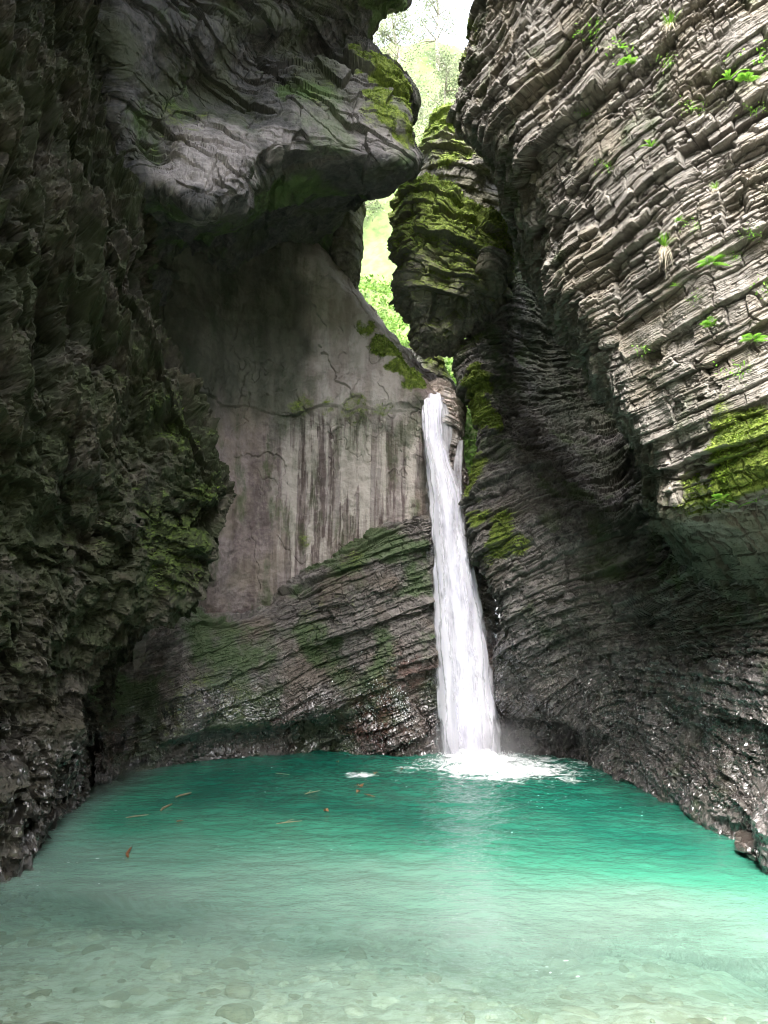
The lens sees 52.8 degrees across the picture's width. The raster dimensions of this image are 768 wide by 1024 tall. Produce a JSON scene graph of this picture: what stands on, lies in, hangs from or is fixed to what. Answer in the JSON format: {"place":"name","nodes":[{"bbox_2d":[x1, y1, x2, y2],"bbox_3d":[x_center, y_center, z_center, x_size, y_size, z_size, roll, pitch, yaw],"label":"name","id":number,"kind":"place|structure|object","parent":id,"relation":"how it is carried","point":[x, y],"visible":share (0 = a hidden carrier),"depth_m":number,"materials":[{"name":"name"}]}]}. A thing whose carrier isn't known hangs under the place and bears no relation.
{"place":"outdoors","nodes":[
{"label":"outdoors","id":0,"kind":"place"},
{"bbox_2d":[0,0,236,904],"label":"rock wall","id":1,"kind":"structure","parent":0,"point":[100,473],"depth_m":14.50,"materials":[{"name":"grey stone"}]},
{"bbox_2d":[88,0,423,305],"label":"rock overhang","id":2,"kind":"object","parent":1,"relation":"attached to","point":[242,131],"visible":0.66,"depth_m":20.32,"materials":[{"name":"grey stone"}]},
{"bbox_2d":[133,240,466,673],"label":"rock wall","id":3,"kind":"structure","parent":0,"point":[270,341],"depth_m":25.02,"materials":[{"name":"grey stone"}]},
{"bbox_2d":[330,202,365,288],"bbox_3d":[-1.556,-10.116,29.328,1.757,5.319,2.691,0,-9,0],"label":"rock pillar","id":4,"kind":"object","parent":3,"relation":"on","point":[346,249],"visible":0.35,"depth_m":28.19,"materials":[{"name":"grey stone"}]},
{"bbox_2d":[387,174,515,359],"bbox_3d":[2.455,-8.871,27.123,4.707,7.220,4.319,0,-9,0],"label":"boulder","id":5,"kind":"object","parent":3,"relation":"on","point":[439,319],"visible":0.86,"depth_m":25.90,"materials":[{"name":"stone"}]},
{"bbox_2d":[417,104,500,213],"bbox_3d":[3.094,-12.690,29.382,4.013,5.676,3.745,0,-9,0],"label":"boulder","id":6,"kind":"object","parent":5,"relation":"on","point":[470,176],"visible":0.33,"depth_m":27.99,"materials":[{"name":"grey stone"}]},
{"bbox_2d":[475,243,509,299],"bbox_3d":[3.568,-8.058,25.726,1.188,1.749,1.465,0,-9,0],"label":"boulder","id":7,"kind":"object","parent":5,"relation":"attached to","point":[492,262],"visible":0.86,"depth_m":25.24,"materials":[{"name":"grey stone"}]},
{"bbox_2d":[0,750,767,1023],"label":"water","id":8,"kind":"structure","parent":0,"point":[544,863],"depth_m":12.39,"materials":[{"name":"teal liquid"}]},
{"bbox_2d":[217,661,568,775],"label":"splash drops","id":9,"kind":"object","parent":8,"relation":"on","point":[483,759],"visible":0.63,"depth_m":21.81,"materials":[{"name":"white liquid"}]},
{"bbox_2d":[442,748,516,762],"bbox_3d":[2.676,6.997,22.244,2.174,0.426,1.511,0,-9,0],"label":"foam","id":10,"kind":"object","parent":8,"relation":"on","point":[482,753],"visible":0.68,"depth_m":21.93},
{"bbox_2d":[734,830,758,862],"bbox_3d":[6.625,5.747,12.519,1.573,0.927,2.000,0,-9,0],"label":"boulder","id":11,"kind":"object","parent":8,"relation":"in","point":[743,841],"visible":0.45,"depth_m":12.73,"materials":[{"name":"grey stone"}]},
{"bbox_2d":[0,781,767,1023],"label":"ground","id":12,"kind":"structure","parent":0,"point":[410,988],"depth_m":9.05,"materials":[{"name":"beige stone"}]},
{"bbox_2d":[87,503,480,785],"bbox_3d":[-2.708,6.142,23.451,13.185,14.445,5.477,3,-10,-20],"label":"rock ledge","id":13,"kind":"object","parent":12,"relation":"on","point":[245,681],"visible":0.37,"depth_m":22.99,"materials":[{"name":"grey stone"}]},
{"bbox_2d":[0,899,767,1023],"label":"pebbles","id":14,"kind":"object","parent":12,"relation":"on","point":[269,1012],"visible":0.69,"depth_m":9.18,"materials":[{"name":"stone"}]},
{"bbox_2d":[359,38,477,478],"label":"hillside","id":15,"kind":"structure","parent":0,"point":[375,261],"depth_m":71.97,"materials":[{"name":"green plant"}]},
{"bbox_2d":[365,196,389,222],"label":"tree","id":16,"kind":"object","parent":15,"relation":"on","point":[375,203],"visible":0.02,"depth_m":71.01,"materials":[{"name":"green plant"}]},
{"bbox_2d":[373,0,426,72],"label":"tree","id":17,"kind":"object","parent":15,"relation":"on","point":[382,29],"visible":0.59,"depth_m":99.95,"materials":[{"name":"green plant"}]},
{"bbox_2d":[358,274,484,576],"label":"undergrowth","id":18,"kind":"object","parent":15,"relation":"on","point":[395,324],"visible":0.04,"depth_m":48.39,"materials":[{"name":"green plant"}]},
{"bbox_2d":[407,64,445,144],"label":"tree","id":19,"kind":"object","parent":15,"relation":"on","point":[424,113],"visible":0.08,"depth_m":77.97,"materials":[{"name":"grey plant"}]},
{"bbox_2d":[408,347,455,385],"bbox_3d":[2.022,-5.008,32.177,2.329,3.419,2.846,0,-9,0],"label":"boulder","id":20,"kind":"object","parent":15,"relation":"on","point":[435,366],"visible":0.18,"depth_m":31.00,"materials":[{"name":"grey stone"}]},
{"bbox_2d":[146,14,767,589],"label":"moss","id":21,"kind":"object","parent":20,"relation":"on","point":[720,474],"visible":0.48,"depth_m":22.06,"materials":[{"name":"green plant"}]},
{"bbox_2d":[711,494,736,505],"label":"fern","id":22,"kind":"object","parent":21,"relation":"on","point":[717,497],"visible":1,"depth_m":12.19,"materials":[{"name":"green plant"}]},
{"bbox_2d":[738,494,767,508],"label":"fern","id":23,"kind":"object","parent":21,"relation":"on","point":[751,501],"visible":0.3,"depth_m":12.34,"materials":[{"name":"green plant"}]},
{"bbox_2d":[396,0,468,70],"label":"tree","id":24,"kind":"object","parent":15,"relation":"on","point":[430,3],"visible":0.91,"depth_m":108.06,"materials":[{"name":"green plant"}]},
{"bbox_2d":[414,33,461,141],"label":"tree","id":25,"kind":"object","parent":15,"relation":"on","point":[448,74],"visible":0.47,"depth_m":83.26,"materials":[{"name":"green plant"}]},
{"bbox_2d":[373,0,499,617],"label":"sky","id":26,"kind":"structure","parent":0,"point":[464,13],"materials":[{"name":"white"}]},
{"bbox_2d":[429,378,505,743],"bbox_3d":[2.801,1.972,26.013,3.223,13.170,2.706,0,-9,0],"label":"rock chute","id":27,"kind":"object","parent":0,"point":[454,420],"visible":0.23,"depth_m":25.43,"materials":[{"name":"grey stone"}]},
{"bbox_2d":[422,392,500,754],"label":"waterfall","id":28,"kind":"structure","parent":27,"relation":"on","point":[467,715],"depth_m":23.27,"materials":[{"name":"white liquid"}]},
{"bbox_2d":[446,0,767,601],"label":"rock wall","id":29,"kind":"structure","parent":0,"point":[534,76],"depth_m":14.00,"materials":[{"name":"grey stone"}]},
{"bbox_2d":[572,18,605,43],"bbox_3d":[4.129,-9.569,15.401,0.747,0.522,0.458,0,-9,0],"label":"leafy plant","id":30,"kind":"object","parent":29,"relation":"on","point":[588,30],"visible":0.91,"depth_m":15.38,"materials":[{"name":"green plant"}]},
{"bbox_2d":[591,24,637,63],"bbox_3d":[4.539,-8.814,14.776,1.125,0.681,0.570,0,-9,0],"label":"leafy plant","id":31,"kind":"object","parent":29,"relation":"on","point":[622,46],"visible":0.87,"depth_m":14.71,"materials":[{"name":"green plant"}]},
{"bbox_2d":[616,54,636,65],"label":"fern","id":32,"kind":"object","parent":29,"relation":"on","point":[624,60],"visible":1,"depth_m":14.56,"materials":[{"name":"green plant"}]},
{"bbox_2d":[639,139,660,146],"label":"hart fern","id":33,"kind":"object","parent":29,"relation":"on","point":[650,144],"visible":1,"depth_m":13.89,"materials":[{"name":"green plant"}]},
{"bbox_2d":[655,232,677,270],"bbox_3d":[4.700,-4.251,12.888,0.427,1.011,0.521,0,-9,0],"label":"grass tuft","id":34,"kind":"object","parent":29,"relation":"on","point":[664,244],"visible":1,"depth_m":13.01,"materials":[{"name":"plant"}]},
{"bbox_2d":[656,54,677,73],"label":"leafy plant","id":35,"kind":"object","parent":29,"relation":"on","point":[665,62],"visible":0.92,"depth_m":13.88,"materials":[{"name":"green plant"}]},
{"bbox_2d":[659,10,680,35],"bbox_3d":[5.109,-8.677,13.741,0.432,0.733,0.505,-5,-10,28],"label":"grass tuft","id":36,"kind":"object","parent":29,"relation":"on","point":[668,23],"visible":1,"depth_m":13.87,"materials":[{"name":"green plant"}]},
{"bbox_2d":[672,95,706,115],"bbox_3d":[5.329,-7.002,13.358,0.679,0.360,0.277,2,-9,-15],"label":"leafy plant","id":37,"kind":"object","parent":29,"relation":"on","point":[692,106],"visible":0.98,"depth_m":13.37,"materials":[{"name":"green plant"}]},
{"bbox_2d":[701,316,722,327],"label":"fern","id":38,"kind":"object","parent":29,"relation":"on","point":[706,324],"visible":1,"depth_m":12.33,"materials":[{"name":"green plant"}]},
{"bbox_2d":[696,254,728,267],"bbox_3d":[5.238,-3.966,12.345,0.552,0.236,0.221,-1,-9,7],"label":"fern","id":39,"kind":"object","parent":29,"relation":"on","point":[711,258],"visible":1,"depth_m":12.37,"materials":[{"name":"green plant"}]},
{"bbox_2d":[709,181,719,194],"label":"grass tuft","id":40,"kind":"object","parent":29,"relation":"on","point":[715,187],"visible":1,"depth_m":12.54,"materials":[{"name":"green plant"}]},
{"bbox_2d":[713,354,751,386],"bbox_3d":[5.480,-2.170,11.844,0.800,0.500,0.349,0,-9,0],"label":"leafy plant","id":41,"kind":"object","parent":29,"relation":"on","point":[730,372],"visible":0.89,"depth_m":11.83,"materials":[{"name":"green plant"}]},
{"bbox_2d":[714,69,754,84],"bbox_3d":[5.799,-7.204,12.931,0.753,0.448,0.287,0,-9,0],"label":"hart fern","id":42,"kind":"object","parent":29,"relation":"on","point":[727,75],"visible":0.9,"depth_m":13.02,"materials":[{"name":"green plant"}]},
{"bbox_2d":[723,39,766,69],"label":"leafy plant","id":43,"kind":"object","parent":29,"relation":"on","point":[754,59],"visible":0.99,"depth_m":12.79,"materials":[{"name":"green plant"}]},
{"bbox_2d":[733,71,759,81],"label":"fern","id":44,"kind":"object","parent":29,"relation":"on","point":[749,77],"visible":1,"depth_m":12.78,"materials":[{"name":"green plant"}]},
{"bbox_2d":[738,222,761,238],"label":"leafy plant","id":45,"kind":"object","parent":29,"relation":"on","point":[749,233],"visible":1,"depth_m":11.95,"materials":[{"name":"green plant"}]},
{"bbox_2d":[736,101,767,116],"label":"leafy plant","id":46,"kind":"object","parent":29,"relation":"on","point":[756,109],"visible":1,"depth_m":12.73,"materials":[{"name":"green plant"}]},
{"bbox_2d":[740,333,767,342],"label":"fern","id":47,"kind":"object","parent":29,"relation":"on","point":[753,337],"visible":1,"depth_m":11.82,"materials":[{"name":"green plant"}]},
{"bbox_2d":[749,274,767,298],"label":"leafy plant","id":48,"kind":"object","parent":29,"relation":"on","point":[762,289],"visible":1,"depth_m":11.86,"materials":[{"name":"green plant"}]},
{"bbox_2d":[451,266,767,989],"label":"rock wall","id":49,"kind":"structure","parent":0,"point":[626,649],"depth_m":21.01,"materials":[{"name":"stone"}]}
]}

